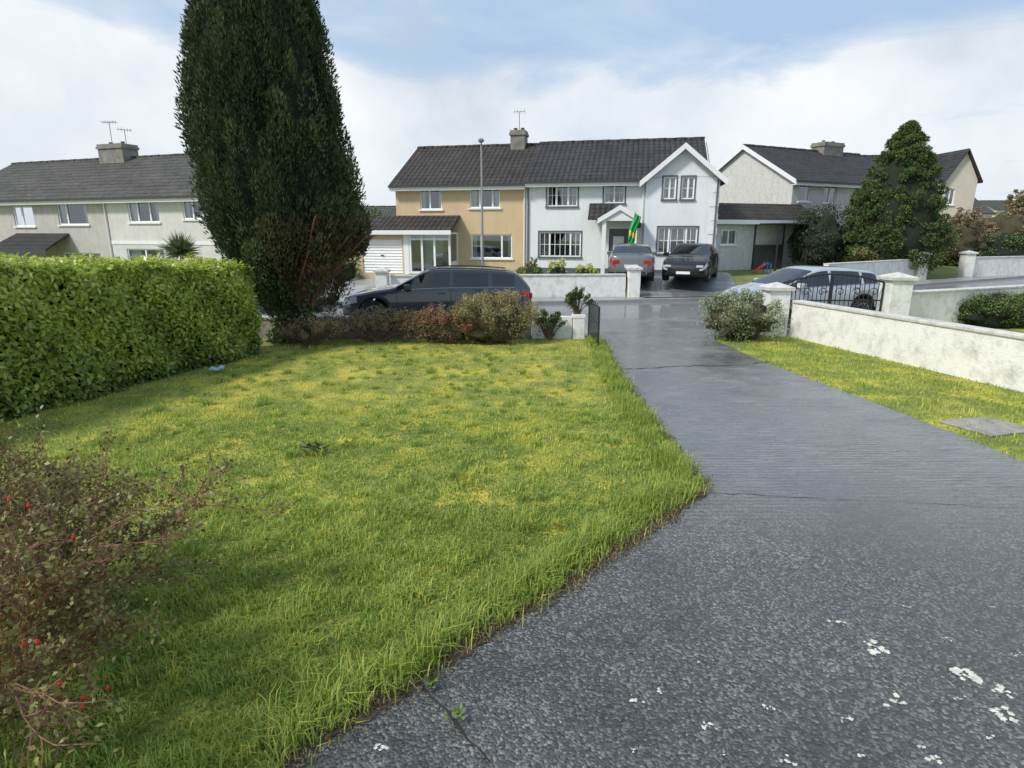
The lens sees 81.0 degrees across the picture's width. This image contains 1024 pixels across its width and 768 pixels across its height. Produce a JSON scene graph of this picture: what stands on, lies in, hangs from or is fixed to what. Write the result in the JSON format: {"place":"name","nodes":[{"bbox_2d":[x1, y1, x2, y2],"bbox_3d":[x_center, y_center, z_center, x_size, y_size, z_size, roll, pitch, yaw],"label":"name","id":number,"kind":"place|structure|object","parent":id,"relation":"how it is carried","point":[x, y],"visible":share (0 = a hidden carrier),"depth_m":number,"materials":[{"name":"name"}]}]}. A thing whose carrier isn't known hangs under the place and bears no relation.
{"place":"outdoors","nodes":[
{"label":"outdoors","id":0,"kind":"place"},
{"bbox_2d":[254,284,335,305],"bbox_3d":[-7.917,-3.109,19.019,4.344,1.487,2.115,0,14,0],"label":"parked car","id":1,"kind":"object","parent":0,"point":[317,300],"visible":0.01,"depth_m":18.44,"materials":[{"name":"black metal"}]},
{"bbox_2d":[0,333,716,767],"bbox_3d":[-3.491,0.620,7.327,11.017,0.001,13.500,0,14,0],"label":"lawn","id":2,"kind":"structure","parent":0,"point":[200,385],"depth_m":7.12,"materials":[{"name":"green plant"}]},
{"bbox_2d":[0,251,264,421],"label":"hedge","id":3,"kind":"object","parent":2,"relation":"on","point":[74,329],"visible":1,"depth_m":9.10,"materials":[{"name":"green plant"}]},
{"bbox_2d":[0,405,307,767],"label":"rose bush","id":4,"kind":"object","parent":2,"relation":"on","point":[45,575],"visible":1,"depth_m":2.88,"materials":[{"name":"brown plant"}]},
{"bbox_2d":[209,365,224,370],"bbox_3d":[-5.186,-0.278,10.535,0.261,0.104,0.094,-6,15,-22],"label":"litter bottle","id":5,"kind":"object","parent":2,"relation":"on","point":[219,368],"visible":1,"depth_m":10.52,"materials":[{"name":"blue plastic"}]},
{"bbox_2d":[173,0,375,344],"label":"cypress tree","id":6,"kind":"object","parent":2,"relation":"on","point":[277,183],"visible":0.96,"depth_m":11.66,"materials":[{"name":"green plant"}]},
{"bbox_2d":[271,314,350,345],"bbox_3d":[-4.370,-1.159,13.020,1.766,0.723,1.142,0,14,0],"label":"shrub","id":7,"kind":"object","parent":2,"relation":"on","point":[319,327],"visible":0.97,"depth_m":12.94,"materials":[{"name":"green plant"}]},
{"bbox_2d":[299,438,332,452],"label":"weed","id":8,"kind":"object","parent":2,"relation":"on","point":[314,445],"visible":0.98,"depth_m":6.70,"materials":[{"name":"green plant"}]},
{"bbox_2d":[337,434,356,445],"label":"weed","id":9,"kind":"object","parent":2,"relation":"on","point":[345,440],"visible":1,"depth_m":6.91,"materials":[{"name":"green plant"}]},
{"bbox_2d":[322,302,428,342],"bbox_3d":[-3.043,-1.376,13.434,2.982,0.948,1.006,0,14,0],"label":"shrub","id":10,"kind":"object","parent":2,"relation":"on","point":[366,322],"visible":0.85,"depth_m":13.34,"materials":[{"name":"brown plant"}]},
{"bbox_2d":[394,302,477,343],"bbox_3d":[-1.454,-1.346,13.304,2.376,0.951,1.122,0,14,0],"label":"shrub","id":11,"kind":"object","parent":2,"relation":"on","point":[431,327],"visible":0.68,"depth_m":13.09,"materials":[{"name":"brown plant"}]},
{"bbox_2d":[437,287,547,344],"bbox_3d":[-0.457,-1.503,13.190,2.458,1.309,1.320,0,14,0],"label":"shrub","id":12,"kind":"object","parent":2,"relation":"on","point":[501,318],"visible":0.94,"depth_m":12.98,"materials":[{"name":"green plant"}]},
{"bbox_2d":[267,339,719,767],"bbox_3d":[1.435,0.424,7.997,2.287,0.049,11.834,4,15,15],"label":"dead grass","id":13,"kind":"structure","parent":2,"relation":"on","point":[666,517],"depth_m":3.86,"materials":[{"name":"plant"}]},
{"bbox_2d":[301,358,707,746],"bbox_3d":[1.430,0.427,8.046,2.088,0.001,11.538,4,15,15],"label":"soil edge","id":14,"kind":"object","parent":2,"relation":"on","point":[374,711],"visible":0.27,"depth_m":3.51,"materials":[{"name":"brown soil"}]},
{"bbox_2d":[336,274,407,298],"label":"garage driveway","id":15,"kind":"structure","parent":0,"point":[363,284],"depth_m":24.71,"materials":[{"name":"concrete"}]},
{"bbox_2d":[0,0,1023,205],"label":"sky","id":16,"kind":"structure","parent":0,"point":[731,74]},
{"bbox_2d":[141,256,957,381],"bbox_3d":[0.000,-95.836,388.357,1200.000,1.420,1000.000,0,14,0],"label":"ground","id":17,"kind":"structure","parent":0,"point":[739,277],"depth_m":31.50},
{"bbox_2d":[0,141,201,259],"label":"grey house","id":18,"kind":"structure","parent":17,"relation":"on","point":[51,208],"depth_m":31.89,"materials":[{"name":"tile"}]},
{"bbox_2d":[13,206,36,227],"bbox_3d":[-26.078,-8.939,32.150,1.715,1.097,0.300,5,15,19],"label":"window","id":19,"kind":"structure","parent":18,"relation":"in","point":[24,218],"depth_m":32.15,"materials":[{"name":"white plastic"}]},
{"bbox_2d":[57,204,89,225],"bbox_3d":[-22.598,-8.727,30.950,2.296,1.137,0.300,5,15,19],"label":"window","id":20,"kind":"structure","parent":18,"relation":"in","point":[64,208],"depth_m":31.16,"materials":[{"name":"white plastic"}]},
{"bbox_2d":[64,253,100,258],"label":"window","id":21,"kind":"structure","parent":18,"relation":"in","point":[98,254],"depth_m":31.37,"materials":[{"name":"white plastic"}]},
{"bbox_2d":[100,120,116,140],"bbox_3d":[-22.581,-14.040,33.773,0.801,1.520,0.440,0,14,0],"label":"tv antenna","id":22,"kind":"object","parent":18,"relation":"attached to","point":[109,126],"visible":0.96,"depth_m":33.66,"materials":[{"name":"metal"}]},
{"bbox_2d":[96,153,229,262],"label":"off white house","id":23,"kind":"structure","parent":17,"relation":"on","point":[164,185],"depth_m":29.50,"materials":[{"name":"white paint"}]},
{"bbox_2d":[127,202,160,223],"bbox_3d":[-17.987,-8.418,29.375,2.137,1.119,0.300,5,15,19],"label":"window","id":24,"kind":"structure","parent":23,"relation":"in","point":[134,206],"depth_m":29.50,"materials":[{"name":"white plastic"}]},
{"bbox_2d":[127,249,164,260],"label":"window","id":25,"kind":"structure","parent":23,"relation":"in","point":[134,252],"depth_m":30.21,"materials":[{"name":"white plastic"}]},
{"bbox_2d":[181,202,202,220],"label":"window","id":26,"kind":"structure","parent":23,"relation":"in","point":[186,204],"depth_m":28.51,"materials":[{"name":"white plastic"}]},
{"bbox_2d":[156,231,201,260],"bbox_3d":[-13.496,-4.704,24.607,1.768,3.241,1.831,0,14,0],"label":"cordyline palm","id":27,"kind":"object","parent":17,"relation":"on","point":[177,247],"visible":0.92,"depth_m":24.18,"materials":[{"name":"green plant"}]},
{"bbox_2d":[182,251,214,263],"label":"shrub","id":28,"kind":"object","parent":17,"relation":"on","point":[192,257],"visible":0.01,"depth_m":23.60,"materials":[{"name":"green plant"}]},
{"bbox_2d":[330,257,362,280],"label":"shrub","id":29,"kind":"object","parent":17,"relation":"on","point":[354,275],"visible":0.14,"depth_m":29.39,"materials":[{"name":"green plant"}]},
{"bbox_2d":[365,205,382,218],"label":"tree","id":30,"kind":"object","parent":17,"relation":"on","point":[373,211],"visible":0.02,"depth_m":40.59,"materials":[{"name":"green plant"}]},
{"bbox_2d":[364,206,395,218],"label":"distant house","id":31,"kind":"structure","parent":17,"relation":"on","point":[388,210],"depth_m":51.95,"materials":[{"name":"grey tile"}]},
{"bbox_2d":[373,267,390,286],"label":"gate pier","id":32,"kind":"structure","parent":17,"relation":"on","point":[382,276],"depth_m":21.09,"materials":[{"name":"white paint"}]},
{"bbox_2d":[257,316,530,338],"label":"front wall","id":33,"kind":"structure","parent":17,"relation":"on","point":[265,328],"depth_m":14.09,"materials":[{"name":"stone"}]},
{"bbox_2d":[359,128,539,278],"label":"ochre house","id":34,"kind":"structure","parent":17,"relation":"on","point":[435,220],"depth_m":29.88,"materials":[{"name":"beige paint"}]},
{"bbox_2d":[363,239,402,272],"bbox_3d":[-6.425,-6.345,29.816,2.122,1.656,0.100,3,15,11],"label":"garage door","id":35,"kind":"structure","parent":34,"relation":"in","point":[386,253],"depth_m":29.79,"materials":[{"name":"white plastic"}]},
{"bbox_2d":[418,191,442,210],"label":"window","id":36,"kind":"structure","parent":34,"relation":"in","point":[422,193],"depth_m":30.02,"materials":[{"name":"white plastic"}]},
{"bbox_2d":[425,235,442,269],"bbox_3d":[-3.943,-6.710,30.458,0.900,2.050,0.047,3,15,11],"label":"door","id":37,"kind":"structure","parent":34,"relation":"in","point":[429,243],"depth_m":30.44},
{"bbox_2d":[468,190,501,209],"bbox_3d":[-1.317,-9.127,29.392,1.691,1.116,0.300,3,15,11],"label":"window","id":38,"kind":"structure","parent":34,"relation":"in","point":[473,193],"depth_m":29.47,"materials":[{"name":"white plastic"}]},
{"bbox_2d":[469,234,513,259],"bbox_3d":[-1.002,-6.822,29.907,2.246,1.233,0.300,3,15,11],"label":"window","id":39,"kind":"structure","parent":34,"relation":"in","point":[473,236],"depth_m":29.89,"materials":[{"name":"white plastic"}]},
{"bbox_2d":[517,109,524,129],"bbox_3d":[0.391,-13.840,31.803,0.601,1.320,0.440,0,14,0],"label":"tv antenna","id":40,"kind":"object","parent":34,"relation":"attached to","point":[519,117],"visible":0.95,"depth_m":31.69,"materials":[{"name":"metal"}]},
{"bbox_2d":[391,274,625,297],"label":"opposite wall","id":41,"kind":"structure","parent":17,"relation":"on","point":[563,285],"depth_m":21.79,"materials":[{"name":"white paint"}]},
{"bbox_2d":[514,266,543,273],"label":"shrub","id":42,"kind":"object","parent":17,"relation":"on","point":[534,270],"visible":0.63,"depth_m":24.87,"materials":[{"name":"green plant"}]},
{"bbox_2d":[525,256,537,268],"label":"shrub","id":43,"kind":"object","parent":17,"relation":"on","point":[531,263],"visible":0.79,"depth_m":26.93,"materials":[{"name":"green plant"}]},
{"bbox_2d":[534,308,568,338],"bbox_3d":[0.884,-1.394,13.828,0.837,0.769,0.428,-3,15,-12],"label":"ivy bush","id":44,"kind":"object","parent":17,"relation":"on","point":[553,319],"visible":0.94,"depth_m":13.77,"materials":[{"name":"green plant"}]},
{"bbox_2d":[532,316,571,338],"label":"white wall end","id":45,"kind":"structure","parent":17,"relation":"on","point":[564,331],"depth_m":14.06,"materials":[{"name":"white paint"}]},
{"bbox_2d":[547,257,567,273],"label":"shrub","id":46,"kind":"object","parent":17,"relation":"on","point":[557,269],"visible":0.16,"depth_m":22.53,"materials":[{"name":"green plant"}]},
{"bbox_2d":[572,314,585,338],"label":"gate pier","id":47,"kind":"structure","parent":17,"relation":"on","point":[578,326],"depth_m":13.96,"materials":[{"name":"white paint"}]},
{"bbox_2d":[565,285,594,314],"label":"ivy bush","id":48,"kind":"object","parent":47,"relation":"on","point":[575,295],"visible":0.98,"depth_m":13.89,"materials":[{"name":"green plant"}]},
{"bbox_2d":[575,263,598,273],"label":"shrub","id":49,"kind":"object","parent":17,"relation":"on","point":[586,270],"visible":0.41,"depth_m":24.44,"materials":[{"name":"green plant"}]},
{"bbox_2d":[588,300,599,345],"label":"iron gate","id":50,"kind":"structure","parent":17,"relation":"on","point":[593,311],"depth_m":13.03,"materials":[{"name":"black metal"}]},
{"bbox_2d":[524,137,728,273],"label":"white house","id":51,"kind":"structure","parent":17,"relation":"on","point":[586,200],"depth_m":28.40,"materials":[{"name":"paint"}]},
{"bbox_2d":[537,231,582,258],"bbox_3d":[2.338,-6.789,29.197,2.189,1.307,0.300,3,15,11],"label":"window","id":52,"kind":"structure","parent":51,"relation":"in","point":[543,244],"depth_m":29.22,"materials":[{"name":"white plastic"}]},
{"bbox_2d":[545,187,578,207],"bbox_3d":[2.414,-8.996,28.621,1.613,1.153,0.300,3,15,11],"label":"window","id":53,"kind":"structure","parent":51,"relation":"in","point":[549,190],"depth_m":28.64,"materials":[{"name":"white plastic"}]},
{"bbox_2d":[602,186,625,204],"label":"window","id":54,"kind":"structure","parent":51,"relation":"in","point":[622,201],"depth_m":28.14,"materials":[{"name":"white plastic"}]},
{"bbox_2d":[608,229,628,262],"bbox_3d":[5.075,-6.321,28.723,0.901,2.147,0.065,3,15,11],"label":"door","id":55,"kind":"structure","parent":51,"relation":"in","point":[616,236],"depth_m":28.54,"materials":[{"name":"metal"}]},
{"bbox_2d":[628,213,640,242],"bbox_3d":[5.182,-6.590,25.488,0.620,1.408,0.269,-9,17,-30],"label":"flag","id":56,"kind":"object","parent":51,"relation":"attached to","point":[634,225],"visible":0.95,"depth_m":25.47,"materials":[{"name":"fabric"}]},
{"bbox_2d":[661,175,677,200],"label":"window","id":57,"kind":"structure","parent":51,"relation":"in","point":[664,180],"depth_m":26.92,"materials":[{"name":"white plastic"}]},
{"bbox_2d":[656,226,698,254],"bbox_3d":[7.532,-6.553,27.400,1.887,1.304,0.300,3,15,11],"label":"window","id":58,"kind":"structure","parent":51,"relation":"in","point":[694,232],"depth_m":27.37,"materials":[{"name":"white plastic"}]},
{"bbox_2d":[679,175,696,200],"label":"window","id":59,"kind":"structure","parent":51,"relation":"in","point":[694,177],"depth_m":26.75,"materials":[{"name":"white plastic"}]},
{"bbox_2d":[625,264,642,296],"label":"gate pier","id":60,"kind":"structure","parent":17,"relation":"on","point":[633,279],"depth_m":21.76,"materials":[{"name":"white paint"}]},
{"bbox_2d":[751,261,771,272],"bbox_3d":[12.328,-5.767,29.666,0.888,0.570,0.336,-3,14,-11],"label":"play slide","id":61,"kind":"object","parent":17,"relation":"on","point":[760,267],"visible":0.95,"depth_m":29.61,"materials":[{"name":"red plastic"}]},
{"bbox_2d":[758,282,795,336],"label":"gate pier","id":62,"kind":"structure","parent":17,"relation":"on","point":[776,290],"depth_m":14.02,"materials":[{"name":"white paint"}]},
{"bbox_2d":[783,272,832,327],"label":"iron gate","id":63,"kind":"structure","parent":62,"relation":"attached to","point":[821,293],"depth_m":14.56,"materials":[{"name":"black metal"}]},
{"bbox_2d":[751,223,812,270],"bbox_3d":[14.377,-7.363,32.177,2.100,2.431,2.000,-4,15,-17],"label":"carport","id":64,"kind":"object","parent":17,"relation":"on","point":[770,254],"visible":0.9,"depth_m":32.98,"materials":[{"name":"black plastic"}]},
{"bbox_2d":[715,140,876,270],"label":"pebble dash house","id":65,"kind":"structure","parent":17,"relation":"on","point":[770,184],"depth_m":35.64,"materials":[{"name":"tile"}]},
{"bbox_2d":[719,230,737,245],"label":"window","id":66,"kind":"structure","parent":65,"relation":"in","point":[733,238],"depth_m":32.04,"materials":[{"name":"white plastic"}]},
{"bbox_2d":[797,186,810,202],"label":"window","id":67,"kind":"structure","parent":65,"relation":"in","point":[806,199],"depth_m":35.06,"materials":[{"name":"white plastic"}]},
{"bbox_2d":[822,187,837,204],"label":"window","id":68,"kind":"structure","parent":65,"relation":"in","point":[832,192],"depth_m":36.01,"materials":[{"name":"white plastic"}]},
{"bbox_2d":[785,200,843,265],"bbox_3d":[16.327,-7.860,31.922,3.282,3.702,2.522,4,15,17],"label":"shrub","id":69,"kind":"object","parent":17,"relation":"on","point":[823,243],"visible":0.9,"depth_m":31.49,"materials":[{"name":"green plant"}]},
{"bbox_2d":[849,245,878,261],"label":"shrub","id":70,"kind":"object","parent":17,"relation":"on","point":[856,259],"visible":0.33,"depth_m":30.53,"materials":[{"name":"green plant"}]},
{"bbox_2d":[823,259,915,275],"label":"roadside wall","id":71,"kind":"structure","parent":17,"relation":"on","point":[880,267],"depth_m":28.64,"materials":[{"name":"white paint"}]},
{"bbox_2d":[834,119,959,273],"bbox_3d":[19.957,-9.644,31.170,5.888,7.650,5.600,0,14,0],"label":"conifer tree","id":72,"kind":"object","parent":17,"relation":"on","point":[898,205],"visible":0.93,"depth_m":29.85,"materials":[{"name":"green plant"}]},
{"bbox_2d":[876,272,918,315],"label":"gate pier","id":73,"kind":"structure","parent":17,"relation":"on","point":[898,291],"depth_m":14.45,"materials":[{"name":"white paint"}]},
{"bbox_2d":[830,272,884,311],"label":"iron gate","id":74,"kind":"structure","parent":73,"relation":"attached to","point":[870,279],"depth_m":14.63,"materials":[{"name":"black metal"}]},
{"bbox_2d":[789,300,1023,392],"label":"boundary wall","id":75,"kind":"structure","parent":17,"relation":"on","point":[984,355],"depth_m":10.91,"materials":[{"name":"white paint"}]},
{"bbox_2d":[861,148,982,224],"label":"cream house","id":76,"kind":"structure","parent":17,"relation":"on","point":[961,176],"depth_m":41.47,"materials":[{"name":"paint"}]},
{"bbox_2d":[944,189,954,205],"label":"window","id":77,"kind":"structure","parent":76,"relation":"in","point":[951,197],"depth_m":41.69,"materials":[{"name":"white plastic"}]},
{"bbox_2d":[914,252,932,279],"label":"gate pier","id":78,"kind":"structure","parent":17,"relation":"on","point":[922,275],"depth_m":30.12,"materials":[{"name":"white paint"}]},
{"bbox_2d":[909,284,1023,323],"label":"garden wall","id":79,"kind":"structure","parent":17,"relation":"on","point":[939,304],"depth_m":15.31,"materials":[{"name":"white paint"}]},
{"bbox_2d":[956,250,978,277],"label":"gate pier","id":80,"kind":"structure","parent":17,"relation":"on","point":[967,259],"depth_m":31.65,"materials":[{"name":"white paint"}]},
{"bbox_2d":[937,206,998,265],"bbox_3d":[27.295,-8.959,36.410,3.815,3.508,3.032,0,14,0],"label":"shrub","id":81,"kind":"object","parent":17,"relation":"on","point":[967,230],"visible":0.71,"depth_m":35.62,"materials":[{"name":"brown plant"}]},
{"bbox_2d":[972,198,996,219],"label":"bungalow","id":82,"kind":"object","parent":17,"relation":"on","point":[988,212],"visible":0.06,"depth_m":72.60,"materials":[{"name":"grey tile"}]},
{"bbox_2d":[947,233,1023,266],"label":"hedge","id":83,"kind":"object","parent":17,"relation":"on","point":[1003,244],"visible":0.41,"depth_m":35.60,"materials":[{"name":"green plant"}]},
{"bbox_2d":[978,200,1016,216],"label":"bungalow","id":84,"kind":"object","parent":17,"relation":"on","point":[996,206],"visible":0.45,"depth_m":88.03,"materials":[{"name":"grey tile"}]},
{"bbox_2d":[972,256,1023,276],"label":"roadside wall","id":85,"kind":"structure","parent":17,"relation":"on","point":[996,265],"depth_m":32.52,"materials":[{"name":"white paint"}]},
{"bbox_2d":[979,207,1023,236],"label":"shrub","id":86,"kind":"object","parent":17,"relation":"on","point":[1011,223],"visible":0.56,"depth_m":39.60,"materials":[{"name":"green plant"}]},
{"bbox_2d":[1002,189,1023,213],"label":"tree","id":87,"kind":"object","parent":17,"relation":"on","point":[1018,203],"visible":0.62,"depth_m":67.13,"materials":[{"name":"brown plant"}]},
{"bbox_2d":[250,278,1023,328],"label":"road","id":88,"kind":"structure","parent":0,"point":[681,309],"depth_m":19.42,"materials":[{"name":"grey asphalt"}]},
{"bbox_2d":[341,265,531,315],"bbox_3d":[-1.972,-2.419,16.254,4.984,1.507,2.193,0,14,-2],"label":"parked car","id":89,"kind":"object","parent":88,"relation":"on","point":[444,284],"visible":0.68,"depth_m":15.38,"materials":[{"name":"black metal"}]},
{"bbox_2d":[718,265,878,315],"bbox_3d":[8.132,-2.569,16.886,4.344,1.487,2.115,-3,15,-12],"label":"parked car","id":90,"kind":"object","parent":88,"relation":"on","point":[783,275],"visible":0.38,"depth_m":16.25,"materials":[{"name":"silver metal"}]},
{"bbox_2d":[280,318,1023,767],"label":"driveway","id":91,"kind":"structure","parent":0,"point":[738,590],"depth_m":3.83,"materials":[{"name":"grey asphalt"}]},
{"bbox_2d":[424,672,437,688],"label":"weed","id":92,"kind":"object","parent":91,"relation":"on","point":[431,683],"visible":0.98,"depth_m":3.23,"materials":[{"name":"green plant"}]},
{"bbox_2d":[416,679,489,761],"bbox_3d":[-0.310,1.692,3.047,0.029,0.001,0.672,-11,18,-36],"label":"driveway crack","id":93,"kind":"object","parent":91,"relation":"on","point":[454,720],"visible":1,"depth_m":3.01,"materials":[{"name":"black asphalt"}]},
{"bbox_2d":[444,703,465,720],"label":"weed","id":94,"kind":"object","parent":91,"relation":"on","point":[459,713],"visible":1,"depth_m":3.02,"materials":[{"name":"green plant"}]},
{"bbox_2d":[373,535,1020,765],"bbox_3d":[1.856,1.445,4.026,5.040,0.001,2.598,0,14,0],"label":"lichen","id":95,"kind":"object","parent":91,"relation":"on","point":[955,670],"visible":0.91,"depth_m":3.17},
{"bbox_2d":[627,361,768,368],"bbox_3d":[3.405,-0.328,11.027,3.169,0.001,0.225,-3,15,-12],"label":"driveway joint","id":96,"kind":"object","parent":91,"relation":"on","point":[687,366],"visible":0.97,"depth_m":11.08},
{"bbox_2d":[699,492,1020,507],"bbox_3d":[3.202,1.065,5.523,2.895,0.001,0.047,2,14,7],"label":"driveway joint","id":97,"kind":"object","parent":91,"relation":"on","point":[874,500],"visible":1,"depth_m":5.49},
{"bbox_2d":[531,328,789,335],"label":"footpath","id":98,"kind":"structure","parent":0,"point":[586,331],"depth_m":14.76,"materials":[{"name":"concrete"}]},
{"bbox_2d":[320,275,1023,304],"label":"pavement","id":99,"kind":"structure","parent":0,"point":[561,300],"depth_m":21.73,"materials":[{"name":"concrete"}]},
{"bbox_2d":[478,138,483,265],"bbox_3d":[-1.017,-5.518,20.389,0.200,5.283,0.280,0,14,0],"label":"street lamp","id":100,"kind":"object","parent":99,"relation":"on","point":[481,140],"visible":0.73,"depth_m":20.32,"materials":[{"name":"metal"}]},
{"bbox_2d":[626,272,735,296],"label":"neighbour driveway","id":101,"kind":"structure","parent":0,"point":[674,286],"depth_m":24.34,"materials":[{"name":"grey asphalt"}]},
{"bbox_2d":[607,243,657,280],"bbox_3d":[5.012,-5.151,25.104,2.135,1.457,4.644,3,14,11],"label":"parked car","id":102,"kind":"object","parent":101,"relation":"on","point":[622,256],"visible":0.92,"depth_m":23.08,"materials":[{"name":"grey metal"}]},
{"bbox_2d":[662,243,718,281],"bbox_3d":[7.509,-5.127,25.007,2.135,1.457,4.644,6,16,23],"label":"parked car","id":103,"kind":"object","parent":101,"relation":"on","point":[691,260],"visible":1,"depth_m":23.51,"materials":[{"name":"black metal"}]},
{"bbox_2d":[716,334,1023,460],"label":"grass verge","id":104,"kind":"object","parent":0,"point":[870,396],"depth_m":9.55,"materials":[{"name":"green plant"}]},
{"bbox_2d":[693,286,792,343],"bbox_3d":[5.219,-1.637,13.778,2.218,1.272,1.705,0,14,0],"label":"flowering bush","id":105,"kind":"object","parent":104,"relation":"on","point":[749,316],"visible":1,"depth_m":13.46,"materials":[{"name":"green plant"}]},
{"bbox_2d":[938,417,1023,436],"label":"concrete slab","id":106,"kind":"structure","parent":104,"relation":"on","point":[995,428],"depth_m":7.58,"materials":[{"name":"grey concrete"}]},
{"bbox_2d":[992,327,1023,332],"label":"neighbour lawn","id":107,"kind":"structure","parent":0,"point":[1017,329],"depth_m":15.24,"materials":[{"name":"green plant"}]},
{"bbox_2d":[951,290,1023,328],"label":"shrub","id":108,"kind":"object","parent":107,"relation":"on","point":[1004,309],"visible":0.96,"depth_m":15.28,"materials":[{"name":"green plant"}]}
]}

